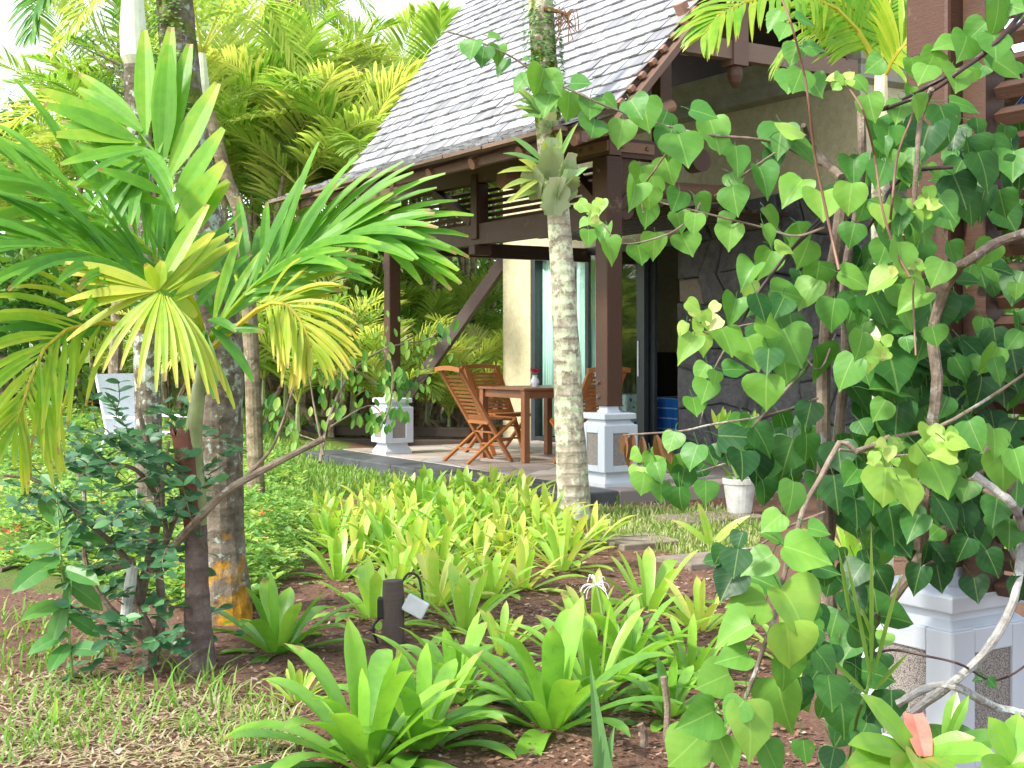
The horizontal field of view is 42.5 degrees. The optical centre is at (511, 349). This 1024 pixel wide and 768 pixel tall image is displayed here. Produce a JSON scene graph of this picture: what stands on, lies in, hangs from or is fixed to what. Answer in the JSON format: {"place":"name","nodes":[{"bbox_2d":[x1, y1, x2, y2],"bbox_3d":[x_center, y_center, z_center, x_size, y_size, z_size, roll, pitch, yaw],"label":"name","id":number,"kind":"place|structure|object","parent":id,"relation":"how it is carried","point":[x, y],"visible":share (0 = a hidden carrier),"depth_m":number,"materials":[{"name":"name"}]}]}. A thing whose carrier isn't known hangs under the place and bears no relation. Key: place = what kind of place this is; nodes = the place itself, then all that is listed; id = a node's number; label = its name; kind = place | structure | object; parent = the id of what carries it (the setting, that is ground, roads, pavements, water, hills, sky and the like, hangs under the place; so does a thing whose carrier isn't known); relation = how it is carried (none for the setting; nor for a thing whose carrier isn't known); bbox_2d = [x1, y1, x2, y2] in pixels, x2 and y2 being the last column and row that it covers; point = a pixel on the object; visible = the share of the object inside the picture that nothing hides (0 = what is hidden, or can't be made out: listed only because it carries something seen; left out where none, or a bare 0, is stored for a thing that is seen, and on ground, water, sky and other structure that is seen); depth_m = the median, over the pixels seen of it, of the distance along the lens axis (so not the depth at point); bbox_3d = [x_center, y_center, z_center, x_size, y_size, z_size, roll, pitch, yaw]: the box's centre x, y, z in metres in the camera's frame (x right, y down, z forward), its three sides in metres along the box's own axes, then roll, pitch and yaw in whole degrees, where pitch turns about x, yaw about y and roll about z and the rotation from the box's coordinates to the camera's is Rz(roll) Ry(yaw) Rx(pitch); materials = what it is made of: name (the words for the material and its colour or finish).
{"place":"outdoors","nodes":[
{"label":"outdoors","id":0,"kind":"place"},
{"bbox_2d":[0,595,323,767],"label":"dry grass","id":1,"kind":"structure","parent":0,"point":[80,738],"depth_m":4.43,"materials":[{"name":"green plant"}]},
{"bbox_2d":[0,355,1023,767],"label":"ground","id":2,"kind":"structure","parent":0,"point":[44,587],"depth_m":5.41,"materials":[{"name":"soil"}]},
{"bbox_2d":[0,86,101,345],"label":"areca palm","id":3,"kind":"object","parent":2,"relation":"on","point":[23,129],"visible":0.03,"depth_m":23.08,"materials":[{"name":"plant"}]},
{"bbox_2d":[11,476,106,681],"bbox_3d":[-1.682,0.876,4.942,0.322,0.802,0.248,0,0,0],"label":"seedling","id":4,"kind":"object","parent":2,"relation":"on","point":[81,589],"visible":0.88,"depth_m":4.92,"materials":[{"name":"green plant"}]},
{"bbox_2d":[0,0,124,380],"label":"areca palm","id":5,"kind":"object","parent":2,"relation":"on","point":[53,152],"visible":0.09,"depth_m":20.78,"materials":[{"name":"plant"}]},
{"bbox_2d":[0,205,132,387],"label":"areca palm","id":6,"kind":"object","parent":2,"relation":"on","point":[105,306],"visible":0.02,"depth_m":20.06,"materials":[{"name":"plant"}]},
{"bbox_2d":[0,232,132,404],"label":"bush","id":7,"kind":"object","parent":2,"relation":"on","point":[12,303],"visible":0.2,"depth_m":18.76,"materials":[{"name":"green plant"}]},
{"bbox_2d":[62,291,191,411],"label":"areca palm","id":8,"kind":"object","parent":2,"relation":"on","point":[164,391],"visible":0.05,"depth_m":18.38,"materials":[{"name":"plant"}]},
{"bbox_2d":[40,0,215,373],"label":"feathery tree","id":9,"kind":"object","parent":2,"relation":"on","point":[114,363],"visible":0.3,"depth_m":17.45,"materials":[{"name":"green plant"}]},
{"bbox_2d":[95,373,180,450],"bbox_3d":[-3.781,0.713,13.559,0.837,0.960,0.616,0,0,30],"label":"sling chair","id":10,"kind":"object","parent":2,"relation":"on","point":[109,421],"visible":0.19,"depth_m":13.65,"materials":[{"name":"white fabric"}]},
{"bbox_2d":[0,387,320,604],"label":"ground cover","id":11,"kind":"object","parent":2,"relation":"on","point":[13,517],"visible":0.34,"depth_m":8.24,"materials":[{"name":"green plant"}]},
{"bbox_2d":[0,378,324,682],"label":"shrub","id":12,"kind":"object","parent":2,"relation":"on","point":[133,584],"visible":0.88,"depth_m":5.01,"materials":[{"name":"green plant"}]},
{"bbox_2d":[3,0,322,536],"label":"royal palm","id":13,"kind":"object","parent":2,"relation":"on","point":[131,13],"visible":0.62,"depth_m":8.53,"materials":[{"name":"grey plant"}]},
{"bbox_2d":[0,0,341,396],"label":"areca palm","id":14,"kind":"object","parent":2,"relation":"on","point":[43,77],"visible":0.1,"depth_m":19.04,"materials":[{"name":"plant"}]},
{"bbox_2d":[20,0,379,493],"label":"palm tree","id":15,"kind":"object","parent":2,"relation":"on","point":[254,437],"visible":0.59,"depth_m":10.97,"materials":[{"name":"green plant"}]},
{"bbox_2d":[149,0,252,625],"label":"leaning palm","id":16,"kind":"object","parent":2,"relation":"on","point":[229,581],"visible":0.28,"depth_m":6.10,"materials":[{"name":"grey plant"}]},
{"bbox_2d":[66,0,403,346],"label":"areca palm","id":17,"kind":"object","parent":2,"relation":"on","point":[240,93],"visible":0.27,"depth_m":17.83,"materials":[{"name":"plant"}]},
{"bbox_2d":[0,27,473,673],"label":"young palm","id":18,"kind":"object","parent":2,"relation":"on","point":[104,251],"visible":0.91,"depth_m":4.90,"materials":[{"name":"green plant"}]},
{"bbox_2d":[63,0,414,393],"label":"areca palm","id":19,"kind":"object","parent":2,"relation":"on","point":[390,22],"visible":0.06,"depth_m":19.88,"materials":[{"name":"plant"}]},
{"bbox_2d":[118,248,377,423],"bbox_3d":[-3.388,-0.267,17.275,3.574,2.680,3.436,0,0,-19],"label":"areca palm","id":20,"kind":"object","parent":2,"relation":"on","point":[263,352],"visible":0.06,"depth_m":16.86,"materials":[{"name":"plant"}]},
{"bbox_2d":[247,659,327,709],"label":"lily plant","id":21,"kind":"object","parent":2,"relation":"on","point":[291,674],"visible":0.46,"depth_m":4.70,"materials":[{"name":"green plant"}]},
{"bbox_2d":[150,0,435,416],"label":"areca palm","id":22,"kind":"object","parent":2,"relation":"on","point":[343,142],"visible":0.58,"depth_m":17.71,"materials":[{"name":"plant"}]},
{"bbox_2d":[211,573,374,664],"bbox_3d":[-0.956,1.126,5.502,0.750,0.380,0.669,0,0,-10],"label":"lily plant","id":23,"kind":"object","parent":2,"relation":"on","point":[275,627],"visible":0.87,"depth_m":5.49,"materials":[{"name":"green plant"}]},
{"bbox_2d":[227,196,423,404],"bbox_3d":[-2.918,-0.818,19.413,4.199,3.276,4.369,0,0,-26],"label":"areca palm","id":24,"kind":"object","parent":2,"relation":"on","point":[271,383],"visible":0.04,"depth_m":19.20,"materials":[{"name":"plant"}]},
{"bbox_2d":[242,288,413,437],"bbox_3d":[-2.541,0.157,16.985,2.975,2.048,2.907,0,0,38],"label":"areca palm","id":25,"kind":"object","parent":2,"relation":"on","point":[368,330],"visible":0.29,"depth_m":16.67,"materials":[{"name":"plant"}]},
{"bbox_2d":[283,528,387,583],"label":"lily plant","id":26,"kind":"object","parent":2,"relation":"on","point":[339,559],"visible":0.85,"depth_m":7.15,"materials":[{"name":"green plant"}]},
{"bbox_2d":[248,0,427,365],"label":"areca palm","id":27,"kind":"object","parent":2,"relation":"on","point":[398,42],"visible":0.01,"depth_m":22.22,"materials":[{"name":"plant"}]},
{"bbox_2d":[299,513,399,565],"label":"lily plant","id":28,"kind":"object","parent":2,"relation":"on","point":[359,534],"visible":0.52,"depth_m":7.74,"materials":[{"name":"green plant"}]},
{"bbox_2d":[243,42,457,426],"bbox_3d":[-1.717,-2.101,20.351,5.532,6.580,5.888,0,0,-37],"label":"areca palm","id":29,"kind":"object","parent":2,"relation":"on","point":[433,288],"visible":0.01,"depth_m":20.21,"materials":[{"name":"plant"}]},
{"bbox_2d":[262,268,458,462],"bbox_3d":[-1.260,0.127,10.764,1.674,1.565,1.036,0,0,0],"label":"dry shrub","id":30,"kind":"object","parent":2,"relation":"on","point":[388,377],"visible":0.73,"depth_m":10.80,"materials":[{"name":"green plant"}]},
{"bbox_2d":[221,617,513,767],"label":"lily plant","id":31,"kind":"object","parent":2,"relation":"on","point":[375,689],"visible":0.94,"depth_m":3.97,"materials":[{"name":"green plant"}]},
{"bbox_2d":[255,40,489,383],"bbox_3d":[-2.683,-2.190,22.989,4.685,5.609,5.802,0,0,44],"label":"areca palm","id":32,"kind":"object","parent":2,"relation":"on","point":[329,172],"visible":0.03,"depth_m":21.59,"materials":[{"name":"plant"}]},
{"bbox_2d":[297,246,449,417],"bbox_3d":[-2.535,-0.329,19.700,3.436,2.680,3.574,0,0,3],"label":"areca palm","id":33,"kind":"object","parent":2,"relation":"on","point":[366,289],"visible":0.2,"depth_m":18.99,"materials":[{"name":"plant"}]},
{"bbox_2d":[312,554,436,631],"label":"lily plant","id":34,"kind":"object","parent":2,"relation":"on","point":[369,583],"visible":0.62,"depth_m":6.09,"materials":[{"name":"green plant"}]},
{"bbox_2d":[327,507,440,562],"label":"lily plant","id":35,"kind":"object","parent":2,"relation":"on","point":[381,530],"visible":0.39,"depth_m":7.85,"materials":[{"name":"green plant"}]},
{"bbox_2d":[13,367,761,553],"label":"lawn grass","id":36,"kind":"structure","parent":2,"relation":"on","point":[690,541],"depth_m":10.33,"materials":[{"name":"green plant"}]},
{"bbox_2d":[672,501,748,545],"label":"pale leaf plant","id":37,"kind":"object","parent":36,"relation":"on","point":[723,533],"visible":0.86,"depth_m":8.29,"materials":[{"name":"yellow plant"}]},
{"bbox_2d":[297,315,478,437],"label":"areca palm","id":38,"kind":"object","parent":2,"relation":"on","point":[408,368],"visible":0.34,"depth_m":17.03,"materials":[{"name":"plant"}]},
{"bbox_2d":[381,579,404,645],"bbox_3d":[-0.504,1.138,5.590,0.101,0.320,0.102,0,0,0],"label":"light stake","id":39,"kind":"object","parent":2,"relation":"on","point":[393,602],"visible":0.76,"depth_m":5.55,"materials":[{"name":"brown wood"}]},
{"bbox_2d":[372,572,429,643],"bbox_3d":[-0.472,1.099,5.592,0.245,0.302,0.055,0,0,4],"label":"floodlight","id":40,"kind":"object","parent":39,"relation":"attached to","point":[415,606],"visible":0.98,"depth_m":5.57,"materials":[{"name":"white plastic"}]},
{"bbox_2d":[330,437,465,445],"bbox_3d":[-1.675,1.190,16.750,2.207,0.120,0.200,0,0,13],"label":"sleeper","id":41,"kind":"object","parent":2,"relation":"on","point":[415,442],"visible":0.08,"depth_m":16.56,"materials":[{"name":"brown wood"}]},
{"bbox_2d":[301,425,473,436],"bbox_3d":[-1.700,1.050,17.000,2.452,0.120,0.200,0,0,12],"label":"sleeper","id":42,"kind":"object","parent":41,"relation":"on","point":[418,431],"visible":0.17,"depth_m":16.79,"materials":[{"name":"brown wood"}]},
{"bbox_2d":[353,534,444,584],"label":"lily plant","id":43,"kind":"object","parent":2,"relation":"on","point":[400,561],"visible":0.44,"depth_m":7.05,"materials":[{"name":"green plant"}]},
{"bbox_2d":[310,253,502,426],"bbox_3d":[-1.517,-0.222,20.524,3.818,2.978,3.972,0,0,43],"label":"areca palm","id":44,"kind":"object","parent":2,"relation":"on","point":[423,308],"visible":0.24,"depth_m":19.91,"materials":[{"name":"plant"}]},
{"bbox_2d":[318,0,502,423],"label":"areca palm","id":45,"kind":"object","parent":2,"relation":"on","point":[433,18],"visible":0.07,"depth_m":20.15,"materials":[{"name":"plant"}]},
{"bbox_2d":[323,643,518,767],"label":"lily plant","id":46,"kind":"object","parent":2,"relation":"on","point":[408,703],"visible":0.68,"depth_m":4.12,"materials":[{"name":"green plant"}]},
{"bbox_2d":[364,514,483,569],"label":"lily plant","id":47,"kind":"object","parent":2,"relation":"on","point":[420,526],"visible":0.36,"depth_m":7.56,"materials":[{"name":"green plant"}]},
{"bbox_2d":[361,130,502,426],"bbox_3d":[-0.892,-1.831,21.397,5.242,6.239,6.147,0,0,7],"label":"areca palm","id":48,"kind":"object","parent":2,"relation":"on","point":[472,260],"visible":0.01,"depth_m":21.57,"materials":[{"name":"plant"}]},
{"bbox_2d":[370,257,502,426],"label":"areca palm","id":49,"kind":"object","parent":2,"relation":"on","point":[493,299],"visible":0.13,"depth_m":20.99,"materials":[{"name":"plant"}]},
{"bbox_2d":[392,517,482,569],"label":"lily plant","id":50,"kind":"object","parent":2,"relation":"on","point":[446,544],"visible":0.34,"depth_m":7.50,"materials":[{"name":"green plant"}]},
{"bbox_2d":[385,543,496,616],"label":"lily plant","id":51,"kind":"object","parent":2,"relation":"on","point":[428,562],"visible":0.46,"depth_m":6.42,"materials":[{"name":"green plant"}]},
{"bbox_2d":[400,333,502,438],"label":"areca palm","id":52,"kind":"object","parent":2,"relation":"on","point":[448,401],"visible":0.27,"depth_m":18.16,"materials":[{"name":"plant"}]},
{"bbox_2d":[408,313,502,438],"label":"areca palm","id":53,"kind":"object","parent":2,"relation":"on","point":[471,331],"visible":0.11,"depth_m":18.49,"materials":[{"name":"plant"}]},
{"bbox_2d":[372,610,540,704],"bbox_3d":[-0.169,1.131,4.693,0.648,0.395,0.676,3,-1,-18],"label":"lily plant","id":54,"kind":"object","parent":2,"relation":"on","point":[475,633],"visible":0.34,"depth_m":4.73,"materials":[{"name":"green plant"}]},
{"bbox_2d":[408,496,508,547],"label":"lily plant","id":55,"kind":"object","parent":2,"relation":"on","point":[460,510],"visible":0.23,"depth_m":8.46,"materials":[{"name":"green plant"}]},
{"bbox_2d":[306,450,618,507],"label":"terrace kerb","id":56,"kind":"structure","parent":2,"relation":"on","point":[602,496],"depth_m":12.86,"materials":[{"name":"stone"}]},
{"bbox_2d":[404,563,521,644],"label":"lily plant","id":57,"kind":"object","parent":2,"relation":"on","point":[466,596],"visible":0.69,"depth_m":5.81,"materials":[{"name":"green plant"}]},
{"bbox_2d":[429,498,512,542],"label":"lily plant","id":58,"kind":"object","parent":2,"relation":"on","point":[448,515],"visible":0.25,"depth_m":8.40,"materials":[{"name":"green plant"}]},
{"bbox_2d":[437,519,535,561],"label":"lily plant","id":59,"kind":"object","parent":2,"relation":"on","point":[480,539],"visible":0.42,"depth_m":7.72,"materials":[{"name":"green plant"}]},
{"bbox_2d":[453,601,543,661],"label":"lily plant","id":60,"kind":"object","parent":2,"relation":"on","point":[492,625],"visible":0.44,"depth_m":5.47,"materials":[{"name":"green plant"}]},
{"bbox_2d":[439,540,559,600],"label":"lily plant","id":61,"kind":"object","parent":2,"relation":"on","point":[496,579],"visible":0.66,"depth_m":6.64,"materials":[{"name":"green plant"}]},
{"bbox_2d":[485,510,564,558],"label":"lily plant","id":62,"kind":"object","parent":2,"relation":"on","point":[520,526],"visible":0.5,"depth_m":7.90,"materials":[{"name":"green plant"}]},
{"bbox_2d":[473,534,589,595],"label":"lily plant","id":63,"kind":"object","parent":2,"relation":"on","point":[524,554],"visible":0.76,"depth_m":6.86,"materials":[{"name":"green plant"}]},
{"bbox_2d":[501,491,580,537],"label":"lily plant","id":64,"kind":"object","parent":2,"relation":"on","point":[535,506],"visible":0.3,"depth_m":8.69,"materials":[{"name":"green plant"}]},
{"bbox_2d":[500,482,599,524],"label":"lily plant","id":65,"kind":"object","parent":2,"relation":"on","point":[546,498],"visible":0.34,"depth_m":9.37,"materials":[{"name":"green plant"}]},
{"bbox_2d":[520,0,590,519],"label":"ringed palm","id":66,"kind":"object","parent":2,"relation":"on","point":[572,479],"visible":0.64,"depth_m":9.66,"materials":[{"name":"grey plant"}]},
{"bbox_2d":[512,88,557,133],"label":"staghorn fern","id":67,"kind":"object","parent":66,"relation":"attached to","point":[547,123],"visible":0.55,"depth_m":9.52,"materials":[{"name":"green plant"}]},
{"bbox_2d":[497,123,587,215],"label":"staghorn fern","id":68,"kind":"object","parent":66,"relation":"attached to","point":[561,174],"visible":1,"depth_m":9.52,"materials":[{"name":"green plant"}]},
{"bbox_2d":[430,595,687,755],"bbox_3d":[0.178,1.083,4.361,0.876,0.518,0.890,3,2,-37],"label":"lily plant","id":69,"kind":"object","parent":2,"relation":"on","point":[549,698],"visible":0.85,"depth_m":4.31,"materials":[{"name":"green plant"}]},
{"bbox_2d":[499,509,619,578],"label":"lily plant","id":70,"kind":"object","parent":2,"relation":"on","point":[559,543],"visible":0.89,"depth_m":7.51,"materials":[{"name":"green plant"}]},
{"bbox_2d":[513,505,612,557],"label":"lily plant","id":71,"kind":"object","parent":2,"relation":"on","point":[577,535],"visible":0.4,"depth_m":8.13,"materials":[{"name":"green plant"}]},
{"bbox_2d":[343,441,815,504],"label":"terrace","id":72,"kind":"structure","parent":2,"relation":"on","point":[540,465],"depth_m":13.08,"materials":[{"name":"grey stone"}]},
{"bbox_2d":[434,366,516,464],"bbox_3d":[-0.364,0.648,13.297,0.710,0.982,0.512,0,0,-32],"label":"folding chair","id":73,"kind":"object","parent":72,"relation":"on","point":[483,419],"visible":1,"depth_m":13.23,"materials":[{"name":"brown wood"}]},
{"bbox_2d":[460,364,530,455],"bbox_3d":[-0.181,0.648,14.435,0.512,0.982,0.710,0,0,-32],"label":"folding chair","id":74,"kind":"object","parent":72,"relation":"on","point":[508,410],"visible":0.56,"depth_m":14.52,"materials":[{"name":"brown wood"}]},
{"bbox_2d":[478,385,595,462],"bbox_3d":[0.262,0.756,13.688,0.900,0.747,0.897,0,0,-32],"label":"dining table","id":75,"kind":"object","parent":72,"relation":"on","point":[526,393],"visible":0.64,"depth_m":13.44,"materials":[{"name":"brown wood"}]},
{"bbox_2d":[549,367,630,463],"bbox_3d":[0.761,0.648,12.928,0.512,0.982,0.710,0,0,-32],"label":"folding chair","id":76,"kind":"object","parent":72,"relation":"on","point":[588,379],"visible":0.07,"depth_m":12.73,"materials":[{"name":"brown wood"}]},
{"bbox_2d":[479,591,695,705],"bbox_3d":[0.322,1.120,4.701,0.843,0.445,0.841,4,1,23],"label":"lily plant","id":77,"kind":"object","parent":2,"relation":"on","point":[588,648],"visible":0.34,"depth_m":4.75,"materials":[{"name":"green plant"}]},
{"bbox_2d":[550,501,635,544],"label":"lily plant","id":78,"kind":"object","parent":2,"relation":"on","point":[594,517],"visible":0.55,"depth_m":8.48,"materials":[{"name":"green plant"}]},
{"bbox_2d":[535,568,666,635],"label":"lily plant","id":79,"kind":"object","parent":2,"relation":"on","point":[574,598],"visible":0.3,"depth_m":5.79,"materials":[{"name":"green plant"}]},
{"bbox_2d":[589,659,614,767],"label":"spiked leaf plant","id":80,"kind":"object","parent":2,"relation":"on","point":[602,748],"visible":1,"depth_m":3.86,"materials":[{"name":"green plant"}]},
{"bbox_2d":[535,589,713,686],"bbox_3d":[0.401,1.133,5.088,0.711,0.421,0.661,0,0,-30],"label":"lily plant","id":81,"kind":"object","parent":2,"relation":"on","point":[635,641],"visible":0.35,"depth_m":5.08,"materials":[{"name":"green plant"}]},
{"bbox_2d":[602,532,678,550],"bbox_3d":[0.792,1.238,8.474,0.450,0.050,0.420,0,0,-29],"label":"paver","id":82,"kind":"object","parent":2,"relation":"on","point":[628,542],"visible":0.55,"depth_m":8.33,"materials":[{"name":"stone"}]},
{"bbox_2d":[268,0,1023,487],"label":"bungalow","id":83,"kind":"object","parent":2,"relation":"on","point":[456,116],"visible":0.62,"depth_m":12.85,"materials":[{"name":"grey wood"}]},
{"bbox_2d":[403,259,502,405],"bbox_3d":[-0.822,-0.133,17.032,2.054,2.360,0.243,0,0,-37],"label":"plank","id":84,"kind":"object","parent":83,"relation":"attached to","point":[477,298],"visible":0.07,"depth_m":17.08,"materials":[{"name":"brown wood"}]},
{"bbox_2d":[543,261,554,435],"bbox_3d":[0.561,-0.040,16.589,0.062,2.260,0.744,0,0,-32],"label":"curtain","id":85,"kind":"object","parent":83,"relation":"hanging from","point":[548,371],"visible":0.19,"depth_m":16.76,"materials":[{"name":"teal fabric"}]},
{"bbox_2d":[577,255,598,411],"bbox_3d":[0.977,-0.040,15.924,0.062,2.260,0.674,0,0,-32],"label":"curtain","id":86,"kind":"object","parent":83,"relation":"hanging from","point":[581,295],"visible":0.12,"depth_m":16.08,"materials":[{"name":"teal fabric"}]},
{"bbox_2d":[532,239,677,454],"bbox_3d":[1.102,-0.034,15.556,0.155,2.367,3.077,0,0,-32],"label":"sliding window","id":87,"kind":"structure","parent":83,"relation":"in","point":[646,273],"depth_m":14.90,"materials":[{"name":"grey glass"}]},
{"bbox_2d":[578,546,727,618],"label":"lily plant","id":88,"kind":"object","parent":2,"relation":"on","point":[652,588],"visible":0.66,"depth_m":6.38,"materials":[{"name":"green plant"}]},
{"bbox_2d":[613,657,722,731],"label":"lily plant","id":89,"kind":"object","parent":2,"relation":"on","point":[642,683],"visible":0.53,"depth_m":4.51,"materials":[{"name":"green plant"}]},
{"bbox_2d":[606,613,755,684],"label":"lily plant","id":90,"kind":"object","parent":2,"relation":"on","point":[690,658],"visible":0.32,"depth_m":5.01,"materials":[{"name":"green plant"}]},
{"bbox_2d":[656,551,715,570],"bbox_3d":[1.102,1.240,7.693,0.400,0.050,0.350,0,0,-29],"label":"paver","id":91,"kind":"object","parent":2,"relation":"on","point":[695,562],"visible":0.41,"depth_m":7.62,"materials":[{"name":"stone"}]},
{"bbox_2d":[648,576,755,635],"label":"lily plant","id":92,"kind":"object","parent":2,"relation":"on","point":[686,611],"visible":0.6,"depth_m":5.87,"materials":[{"name":"green plant"}]},
{"bbox_2d":[653,510,761,525],"bbox_3d":[1.468,1.246,9.696,0.750,0.050,0.450,0,0,-29],"label":"paver","id":93,"kind":"object","parent":2,"relation":"on","point":[689,520],"visible":0.33,"depth_m":9.64,"materials":[{"name":"stone"}]},
{"bbox_2d":[722,477,754,513],"bbox_3d":[1.703,1.090,9.847,0.260,0.262,0.260,0,0,0],"label":"flower pot","id":94,"kind":"object","parent":93,"relation":"on","point":[739,495],"visible":0.8,"depth_m":9.76,"materials":[{"name":"ceramic"}]},
{"bbox_2d":[670,0,906,568],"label":"young palm","id":95,"kind":"object","parent":2,"relation":"on","point":[866,27],"visible":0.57,"depth_m":5.53,"materials":[{"name":"green plant"}]},
{"bbox_2d":[816,532,908,759],"bbox_3d":[0.911,0.820,3.334,0.194,0.874,1.083,0,0,18],"label":"grass tuft","id":96,"kind":"object","parent":2,"relation":"on","point":[871,631],"visible":0.88,"depth_m":2.88,"materials":[{"name":"green plant"}]},
{"bbox_2d":[844,692,1023,767],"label":"plant","id":97,"kind":"object","parent":2,"relation":"on","point":[920,741],"visible":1,"depth_m":2.58,"materials":[{"name":"green plant"}]},
{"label":"pavilion floor","id":98,"kind":"structure","parent":2,"relation":"on","visible":0},
{"bbox_2d":[861,0,1023,767],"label":"pavilion","id":99,"kind":"structure","parent":98,"relation":"on","point":[954,622],"depth_m":3.69,"materials":[{"name":"white paint"}]},
{"bbox_2d":[448,0,1023,767],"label":"climbing vine","id":100,"kind":"object","parent":99,"relation":"attached to","point":[934,440],"visible":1,"depth_m":3.16,"materials":[{"name":"green plant"}]},
{"bbox_2d":[0,0,1023,354],"label":"sky","id":101,"kind":"structure","parent":0,"point":[384,6],"materials":[{"name":"white"}]},
{"bbox_2d":[636,352,679,439],"bbox_3d":[2.249,0.590,16.499,1.230,1.120,3.400,0,0,-32],"label":"bed","id":102,"kind":"object","parent":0,"point":[667,391],"visible":0.12,"depth_m":17.42,"materials":[{"name":"black"}]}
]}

